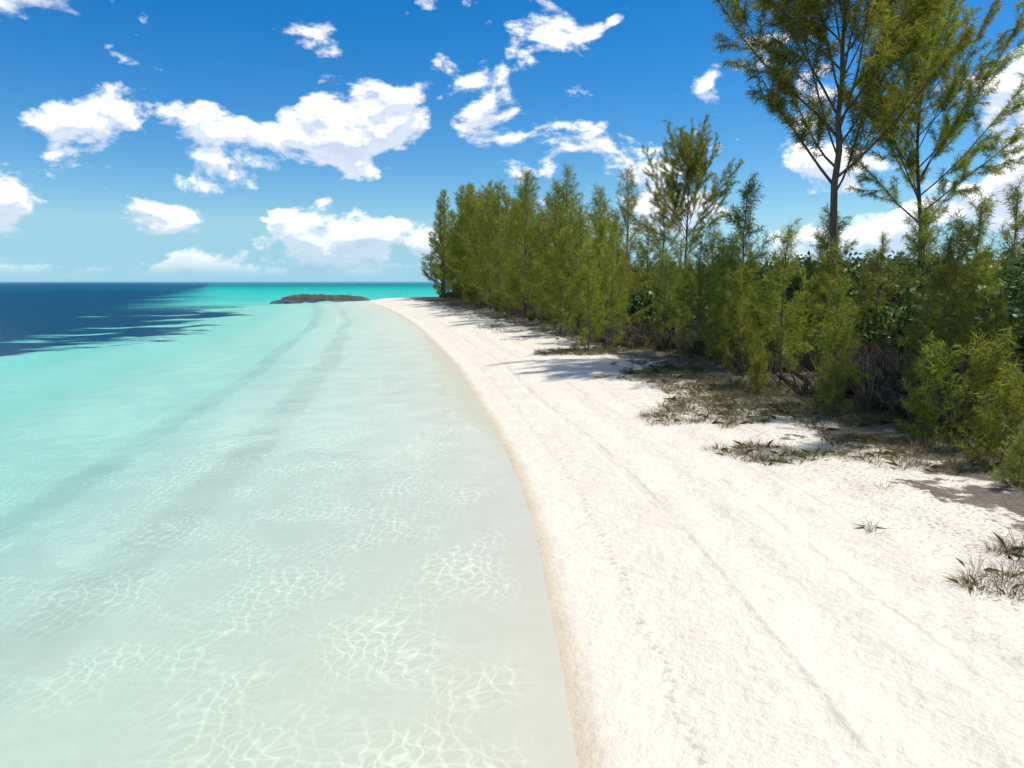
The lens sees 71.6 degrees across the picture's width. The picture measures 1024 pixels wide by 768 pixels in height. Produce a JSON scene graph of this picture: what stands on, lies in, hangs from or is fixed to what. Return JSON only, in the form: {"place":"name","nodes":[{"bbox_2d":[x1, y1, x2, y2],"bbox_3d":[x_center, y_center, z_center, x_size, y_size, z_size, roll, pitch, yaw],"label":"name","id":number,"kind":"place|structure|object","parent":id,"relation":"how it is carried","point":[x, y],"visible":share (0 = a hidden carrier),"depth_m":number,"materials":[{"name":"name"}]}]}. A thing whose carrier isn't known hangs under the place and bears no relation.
{"place":"outdoors","nodes":[
{"label":"outdoors","id":0,"kind":"place"},
{"bbox_2d":[0,282,1023,767],"bbox_3d":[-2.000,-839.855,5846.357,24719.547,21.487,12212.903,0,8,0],"label":"beach ground","id":1,"kind":"structure","parent":0,"point":[388,524],"depth_m":10.21,"materials":[{"name":"white sand"}]},
{"bbox_2d":[269,294,369,303],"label":"islet rock","id":2,"kind":"object","parent":1,"relation":"on","point":[302,298],"visible":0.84,"depth_m":162.32,"materials":[{"name":"grey stone"}]},
{"bbox_2d":[419,203,454,297],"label":"casuarina tree","id":3,"kind":"object","parent":1,"relation":"on","point":[431,245],"visible":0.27,"depth_m":129.95,"materials":[{"name":"green plant"}]},
{"bbox_2d":[420,188,455,297],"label":"casuarina tree","id":4,"kind":"object","parent":1,"relation":"on","point":[445,226],"visible":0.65,"depth_m":124.61,"materials":[{"name":"green plant"}]},
{"bbox_2d":[437,212,455,292],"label":"casuarina tree","id":5,"kind":"object","parent":1,"relation":"on","point":[452,227],"visible":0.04,"depth_m":133.54,"materials":[{"name":"green plant"}]},
{"bbox_2d":[430,184,467,301],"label":"casuarina tree","id":6,"kind":"object","parent":1,"relation":"on","point":[448,275],"visible":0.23,"depth_m":103.69,"materials":[{"name":"green plant"}]},
{"bbox_2d":[446,196,462,292],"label":"casuarina tree","id":7,"kind":"object","parent":1,"relation":"on","point":[453,245],"visible":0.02,"depth_m":112.89,"materials":[{"name":"green plant"}]},
{"bbox_2d":[444,181,476,283],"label":"casuarina tree","id":8,"kind":"object","parent":1,"relation":"on","point":[471,184],"depth_m":119.68,"materials":[{"name":"green plant"}]},
{"bbox_2d":[451,223,470,292],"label":"casuarina tree","id":9,"kind":"object","parent":1,"relation":"on","point":[463,260],"visible":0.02,"depth_m":100.65,"materials":[{"name":"green plant"}]},
{"bbox_2d":[442,185,480,300],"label":"casuarina tree","id":10,"kind":"object","parent":1,"relation":"on","point":[466,218],"visible":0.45,"depth_m":96.30,"materials":[{"name":"green plant"}]},
{"bbox_2d":[448,192,474,296],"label":"casuarina tree","id":11,"kind":"object","parent":1,"relation":"on","point":[462,252],"visible":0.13,"depth_m":97.82,"materials":[{"name":"green plant"}]},
{"bbox_2d":[448,185,475,259],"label":"casuarina tree","id":12,"kind":"object","parent":1,"relation":"on","point":[471,188],"visible":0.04,"depth_m":116.72,"materials":[{"name":"green plant"}]},
{"bbox_2d":[459,258,470,301],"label":"casuarina tree","id":13,"kind":"object","parent":1,"relation":"on","point":[461,287],"visible":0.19,"depth_m":97.77,"materials":[{"name":"green plant"}]},
{"bbox_2d":[450,190,482,299],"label":"casuarina tree","id":14,"kind":"object","parent":1,"relation":"on","point":[463,230],"visible":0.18,"depth_m":94.02,"materials":[{"name":"green plant"}]},
{"bbox_2d":[452,190,484,302],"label":"casuarina tree","id":15,"kind":"object","parent":1,"relation":"on","point":[468,249],"visible":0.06,"depth_m":91.89,"materials":[{"name":"green plant"}]},
{"bbox_2d":[449,187,493,305],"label":"casuarina tree","id":16,"kind":"object","parent":1,"relation":"on","point":[461,282],"visible":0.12,"depth_m":85.95,"materials":[{"name":"green plant"}]},
{"bbox_2d":[469,273,482,306],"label":"casuarina tree","id":17,"kind":"object","parent":1,"relation":"on","point":[480,300],"visible":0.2,"depth_m":85.37,"materials":[{"name":"green plant"}]},
{"bbox_2d":[458,196,494,307],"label":"casuarina tree","id":18,"kind":"object","parent":1,"relation":"on","point":[470,283],"visible":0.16,"depth_m":83.47,"materials":[{"name":"green plant"}]},
{"bbox_2d":[451,179,505,290],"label":"casuarina tree","id":19,"kind":"object","parent":1,"relation":"on","point":[473,202],"visible":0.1,"depth_m":89.18,"materials":[{"name":"green plant"}]},
{"bbox_2d":[466,205,504,303],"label":"casuarina tree","id":20,"kind":"object","parent":1,"relation":"on","point":[477,255],"visible":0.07,"depth_m":80.39,"materials":[{"name":"green plant"}]},
{"bbox_2d":[464,186,507,309],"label":"casuarina tree","id":21,"kind":"object","parent":1,"relation":"on","point":[487,205],"visible":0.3,"depth_m":76.73,"materials":[{"name":"green plant"}]},
{"bbox_2d":[464,179,516,310],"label":"casuarina tree","id":22,"kind":"object","parent":1,"relation":"on","point":[481,288],"visible":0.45,"depth_m":73.52,"materials":[{"name":"green plant"}]},
{"bbox_2d":[490,282,502,313],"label":"casuarina tree","id":23,"kind":"object","parent":1,"relation":"on","point":[493,305],"visible":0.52,"depth_m":70.73,"materials":[{"name":"green plant"}]},
{"bbox_2d":[476,183,522,312],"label":"casuarina tree","id":24,"kind":"object","parent":1,"relation":"on","point":[487,253],"visible":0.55,"depth_m":70.96,"materials":[{"name":"green plant"}]},
{"bbox_2d":[496,281,511,314],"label":"casuarina tree","id":25,"kind":"object","parent":1,"relation":"on","point":[501,301],"visible":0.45,"depth_m":68.97,"materials":[{"name":"green plant"}]},
{"bbox_2d":[488,198,533,313],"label":"casuarina tree","id":26,"kind":"object","parent":1,"relation":"on","point":[518,238],"visible":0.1,"depth_m":67.34,"materials":[{"name":"green plant"}]},
{"bbox_2d":[501,267,521,319],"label":"casuarina tree","id":27,"kind":"object","parent":1,"relation":"on","point":[506,304],"visible":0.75,"depth_m":60.87,"materials":[{"name":"green plant"}]},
{"bbox_2d":[483,169,545,312],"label":"casuarina tree","id":28,"kind":"object","parent":1,"relation":"on","point":[497,273],"visible":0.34,"depth_m":61.31,"materials":[{"name":"green plant"}]},
{"bbox_2d":[489,167,551,319],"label":"casuarina tree","id":29,"kind":"object","parent":1,"relation":"on","point":[523,195],"visible":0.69,"depth_m":57.59,"materials":[{"name":"green plant"}]},
{"bbox_2d":[503,200,544,308],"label":"casuarina tree","id":30,"kind":"object","parent":1,"relation":"on","point":[522,237],"visible":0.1,"depth_m":64.64,"materials":[{"name":"green plant"}]},
{"bbox_2d":[506,178,579,311],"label":"casuarina tree","id":31,"kind":"object","parent":1,"relation":"on","point":[534,241],"visible":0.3,"depth_m":55.12,"materials":[{"name":"green plant"}]},
{"bbox_2d":[535,256,564,313],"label":"casuarina tree","id":32,"kind":"object","parent":1,"relation":"on","point":[549,291],"visible":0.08,"depth_m":54.03,"materials":[{"name":"green plant"}]},
{"bbox_2d":[520,200,586,324],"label":"casuarina tree","id":33,"kind":"object","parent":1,"relation":"on","point":[561,212],"visible":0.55,"depth_m":48.09,"materials":[{"name":"green plant"}]},
{"bbox_2d":[511,162,596,315],"bbox_3d":[3.646,-10.231,53.288,6.096,12.774,6.466,-5,10,-32],"label":"casuarina tree","id":34,"kind":"object","parent":1,"relation":"on","point":[557,189],"visible":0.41,"depth_m":52.66,"materials":[{"name":"green plant"}]},
{"bbox_2d":[536,226,580,333],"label":"casuarina tree","id":35,"kind":"object","parent":1,"relation":"on","point":[559,260],"visible":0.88,"depth_m":43.80,"materials":[{"name":"green plant"}]},
{"bbox_2d":[541,195,579,287],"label":"casuarina tree","id":36,"kind":"object","parent":1,"relation":"on","point":[560,225],"visible":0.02,"depth_m":64.89,"materials":[{"name":"green plant"}]},
{"bbox_2d":[551,188,587,280],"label":"casuarina tree","id":37,"kind":"object","parent":1,"relation":"on","point":[573,195],"visible":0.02,"depth_m":67.75,"materials":[{"name":"green plant"}]},
{"bbox_2d":[552,204,596,318],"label":"casuarina tree","id":38,"kind":"object","parent":1,"relation":"on","point":[570,218],"visible":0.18,"depth_m":50.55,"materials":[{"name":"green plant"}]},
{"bbox_2d":[555,232,611,349],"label":"casuarina tree","id":39,"kind":"object","parent":1,"relation":"on","point":[587,267],"visible":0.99,"depth_m":34.25,"materials":[{"name":"green plant"}]},
{"bbox_2d":[550,203,618,332],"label":"casuarina tree","id":40,"kind":"object","parent":1,"relation":"on","point":[579,218],"visible":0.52,"depth_m":43.19,"materials":[{"name":"green plant"}]},
{"bbox_2d":[573,212,624,338],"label":"casuarina tree","id":41,"kind":"object","parent":1,"relation":"on","point":[603,229],"visible":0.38,"depth_m":38.84,"materials":[{"name":"green plant"}]},
{"bbox_2d":[563,182,634,313],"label":"casuarina tree","id":42,"kind":"object","parent":1,"relation":"on","point":[596,201],"visible":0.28,"depth_m":45.35,"materials":[{"name":"green plant"}]},
{"bbox_2d":[575,195,628,291],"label":"casuarina tree","id":43,"kind":"object","parent":1,"relation":"on","point":[603,216],"visible":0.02,"depth_m":61.65,"materials":[{"name":"green plant"}]},
{"bbox_2d":[583,244,631,347],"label":"casuarina tree","id":44,"kind":"object","parent":1,"relation":"on","point":[607,270],"visible":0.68,"depth_m":35.35,"materials":[{"name":"green plant"}]},
{"bbox_2d":[576,216,642,328],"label":"casuarina tree","id":45,"kind":"object","parent":1,"relation":"on","point":[620,253],"visible":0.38,"depth_m":40.32,"materials":[{"name":"green plant"}]},
{"bbox_2d":[592,213,633,300],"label":"casuarina tree","id":46,"kind":"object","parent":1,"relation":"on","point":[614,241],"visible":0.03,"depth_m":54.92,"materials":[{"name":"green plant"}]},
{"bbox_2d":[586,228,650,337],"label":"casuarina tree","id":47,"kind":"object","parent":1,"relation":"on","point":[612,239],"visible":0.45,"depth_m":38.01,"materials":[{"name":"green plant"}]},
{"bbox_2d":[597,164,666,313],"bbox_3d":[8.290,-9.662,50.915,5.796,11.907,5.935,3,9,19],"label":"casuarina tree","id":48,"kind":"object","parent":1,"relation":"on","point":[627,213],"visible":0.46,"depth_m":50.33,"materials":[{"name":"green plant"}]},
{"bbox_2d":[625,220,668,307],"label":"casuarina tree","id":49,"kind":"object","parent":1,"relation":"on","point":[648,236],"visible":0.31,"depth_m":46.13,"materials":[{"name":"green plant"}]},
{"bbox_2d":[630,184,695,315],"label":"casuarina tree","id":50,"kind":"object","parent":1,"relation":"on","point":[653,229],"visible":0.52,"depth_m":43.47,"materials":[{"name":"green plant"}]},
{"bbox_2d":[640,247,695,350],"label":"casuarina tree","id":51,"kind":"object","parent":1,"relation":"on","point":[665,292],"visible":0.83,"depth_m":32.36,"materials":[{"name":"green plant"}]},
{"bbox_2d":[652,237,704,329],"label":"casuarina tree","id":52,"kind":"object","parent":1,"relation":"on","point":[680,258],"visible":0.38,"depth_m":37.18,"materials":[{"name":"green plant"}]},
{"bbox_2d":[619,113,745,272],"bbox_3d":[13.313,-13.152,57.649,10.485,16.474,5.969,-2,9,-16],"label":"casuarina tree","id":53,"kind":"object","parent":1,"relation":"on","point":[694,170],"visible":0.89,"depth_m":56.30,"materials":[{"name":"green plant"}]},
{"bbox_2d":[668,257,707,326],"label":"casuarina tree","id":54,"kind":"object","parent":1,"relation":"on","point":[689,276],"visible":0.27,"depth_m":36.82,"materials":[{"name":"green plant"}]},
{"bbox_2d":[659,230,718,354],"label":"casuarina tree","id":55,"kind":"object","parent":1,"relation":"on","point":[687,300],"visible":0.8,"depth_m":29.37,"materials":[{"name":"green plant"}]},
{"bbox_2d":[683,216,734,310],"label":"casuarina tree","id":56,"kind":"object","parent":1,"relation":"on","point":[712,240],"visible":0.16,"depth_m":39.20,"materials":[{"name":"green plant"}]},
{"bbox_2d":[684,236,740,364],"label":"casuarina tree","id":57,"kind":"object","parent":1,"relation":"on","point":[722,272],"visible":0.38,"depth_m":27.33,"materials":[{"name":"green plant"}]},
{"bbox_2d":[427,298,1023,606],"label":"grass tufts","id":58,"kind":"object","parent":1,"relation":"on","point":[895,453],"visible":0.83,"depth_m":17.38,"materials":[{"name":"green plant"}]},
{"bbox_2d":[439,291,1023,441],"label":"dry brush twigs","id":59,"kind":"object","parent":1,"relation":"on","point":[879,363],"visible":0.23,"depth_m":21.62,"materials":[{"name":"plant"}]},
{"bbox_2d":[702,223,761,367],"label":"casuarina tree","id":60,"kind":"object","parent":1,"relation":"on","point":[728,259],"visible":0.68,"depth_m":26.18,"materials":[{"name":"green plant"}]},
{"bbox_2d":[450,243,1023,369],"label":"scrub foliage","id":61,"kind":"object","parent":1,"relation":"on","point":[1014,281],"visible":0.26,"depth_m":28.18,"materials":[{"name":"green plant"}]},
{"bbox_2d":[709,260,769,374],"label":"casuarina tree","id":62,"kind":"object","parent":1,"relation":"on","point":[739,281],"visible":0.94,"depth_m":24.77,"materials":[{"name":"green plant"}]},
{"bbox_2d":[709,257,772,360],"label":"casuarina tree","id":63,"kind":"object","parent":1,"relation":"on","point":[749,291],"visible":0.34,"depth_m":26.00,"materials":[{"name":"green plant"}]},
{"bbox_2d":[700,171,786,348],"bbox_3d":[9.389,-4.516,28.959,3.217,8.391,3.388,-4,9,-28],"label":"casuarina tree","id":64,"kind":"object","parent":1,"relation":"on","point":[750,190],"visible":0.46,"depth_m":28.68,"materials":[{"name":"green plant"}]},
{"bbox_2d":[734,261,762,323],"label":"casuarina tree","id":65,"kind":"object","parent":1,"relation":"on","point":[753,283],"visible":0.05,"depth_m":33.84,"materials":[{"name":"green plant"}]},
{"bbox_2d":[738,235,763,293],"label":"casuarina tree","id":66,"kind":"object","parent":1,"relation":"on","point":[749,250],"visible":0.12,"depth_m":36.88,"materials":[{"name":"green plant"}]},
{"bbox_2d":[743,350,772,394],"bbox_3d":[7.372,-0.170,21.194,0.853,1.843,0.820,4,9,28],"label":"shrub","id":67,"kind":"object","parent":1,"relation":"on","point":[758,384],"visible":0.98,"depth_m":21.10,"materials":[{"name":"green plant"}]},
{"bbox_2d":[740,268,805,375],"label":"casuarina tree","id":68,"kind":"object","parent":1,"relation":"on","point":[748,342],"visible":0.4,"depth_m":23.96,"materials":[{"name":"green plant"}]},
{"bbox_2d":[531,293,1023,365],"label":"bushes","id":69,"kind":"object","parent":1,"relation":"on","point":[788,295],"depth_m":29.20,"materials":[{"name":"green plant"}]},
{"bbox_2d":[740,217,821,384],"bbox_3d":[8.464,-2.296,22.323,2.278,5.943,2.400,0,8,2],"label":"casuarina tree","id":70,"kind":"object","parent":1,"relation":"on","point":[770,314],"visible":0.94,"depth_m":22.17,"materials":[{"name":"green plant"}]},
{"bbox_2d":[779,253,822,341],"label":"casuarina tree","id":71,"kind":"object","parent":1,"relation":"on","point":[809,266],"visible":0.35,"depth_m":28.71,"materials":[{"name":"green plant"}]},
{"bbox_2d":[800,206,846,276],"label":"casuarina tree","id":72,"kind":"object","parent":1,"relation":"on","point":[818,235],"visible":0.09,"depth_m":37.13,"materials":[{"name":"green plant"}]},
{"bbox_2d":[795,205,859,322],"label":"casuarina tree","id":73,"kind":"object","parent":1,"relation":"on","point":[841,227],"visible":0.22,"depth_m":32.24,"materials":[{"name":"green plant"}]},
{"bbox_2d":[796,233,863,371],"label":"casuarina tree","id":74,"kind":"object","parent":1,"relation":"on","point":[835,251],"visible":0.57,"depth_m":24.20,"materials":[{"name":"green plant"}]},
{"bbox_2d":[808,348,856,415],"bbox_3d":[7.952,0.184,17.756,1.122,2.239,0.945,-6,10,-37],"label":"shrub","id":75,"kind":"object","parent":1,"relation":"on","point":[836,374],"visible":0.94,"depth_m":17.74,"materials":[{"name":"green plant"}]},
{"bbox_2d":[807,268,877,397],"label":"casuarina tree","id":76,"kind":"object","parent":1,"relation":"on","point":[831,342],"visible":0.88,"depth_m":19.19,"materials":[{"name":"green plant"}]},
{"bbox_2d":[706,0,982,317],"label":"casuarina tree","id":77,"kind":"object","parent":1,"relation":"on","point":[804,17],"visible":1,"depth_m":27.60,"materials":[{"name":"green plant"}]},
{"bbox_2d":[830,230,913,350],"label":"casuarina tree","id":78,"kind":"object","parent":1,"relation":"on","point":[874,258],"visible":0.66,"depth_m":25.64,"materials":[{"name":"green plant"}]},
{"bbox_2d":[888,200,944,304],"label":"casuarina tree","id":79,"kind":"object","parent":1,"relation":"on","point":[925,219],"visible":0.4,"depth_m":29.35,"materials":[{"name":"green plant"}]},
{"bbox_2d":[895,198,943,282],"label":"casuarina tree","id":80,"kind":"object","parent":1,"relation":"on","point":[908,220],"visible":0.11,"depth_m":35.30,"materials":[{"name":"green plant"}]},
{"bbox_2d":[894,329,970,439],"bbox_3d":[8.901,0.362,15.042,1.422,3.071,1.366,-1,8,-9],"label":"shrub","id":81,"kind":"object","parent":1,"relation":"on","point":[934,374],"visible":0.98,"depth_m":14.96,"materials":[{"name":"green plant"}]},
{"bbox_2d":[843,0,1023,272],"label":"casuarina tree","id":82,"kind":"object","parent":1,"relation":"on","point":[931,40],"visible":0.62,"depth_m":31.26,"materials":[{"name":"green plant"}]},
{"bbox_2d":[891,223,981,410],"bbox_3d":[10.331,-1.246,16.953,2.117,5.244,2.010,-7,11,-39],"label":"casuarina tree","id":83,"kind":"object","parent":1,"relation":"on","point":[944,271],"visible":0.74,"depth_m":16.73,"materials":[{"name":"green plant"}]},
{"bbox_2d":[896,205,993,360],"bbox_3d":[13.253,-2.426,21.783,2.576,6.076,2.286,4,9,27],"label":"casuarina tree","id":84,"kind":"object","parent":1,"relation":"on","point":[960,232],"visible":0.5,"depth_m":21.51,"materials":[{"name":"green plant"}]},
{"bbox_2d":[927,186,1005,341],"bbox_3d":[16.060,-3.406,24.591,2.823,6.992,2.680,2,9,13],"label":"casuarina tree","id":85,"kind":"object","parent":1,"relation":"on","point":[984,208],"visible":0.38,"depth_m":24.23,"materials":[{"name":"green plant"}]},
{"bbox_2d":[931,320,1023,451],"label":"shrub","id":86,"kind":"object","parent":1,"relation":"on","point":[980,386],"visible":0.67,"depth_m":13.95,"materials":[{"name":"green plant"}]},
{"bbox_2d":[949,360,1023,466],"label":"shrub","id":87,"kind":"object","parent":1,"relation":"on","point":[1008,388],"visible":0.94,"depth_m":12.80,"materials":[{"name":"green plant"}]},
{"bbox_2d":[977,285,1023,367],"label":"casuarina tree","id":88,"kind":"object","parent":1,"relation":"on","point":[996,311],"visible":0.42,"depth_m":20.45,"materials":[{"name":"green plant"}]},
{"bbox_2d":[980,326,1023,418],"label":"shrub","id":89,"kind":"object","parent":1,"relation":"on","point":[1016,355],"visible":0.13,"depth_m":16.35,"materials":[{"name":"green plant"}]},
{"bbox_2d":[983,174,1023,273],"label":"casuarina tree","id":90,"kind":"object","parent":1,"relation":"on","point":[1015,196],"visible":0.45,"depth_m":32.29,"materials":[{"name":"green plant"}]},
{"bbox_2d":[986,424,1023,489],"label":"shrub","id":91,"kind":"object","parent":1,"relation":"on","point":[1015,463],"visible":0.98,"depth_m":11.63,"materials":[{"name":"green plant"}]},
{"bbox_2d":[0,0,1023,281],"label":"sky","id":92,"kind":"structure","parent":0,"point":[141,140],"materials":[{"name":"blue"}]}
]}

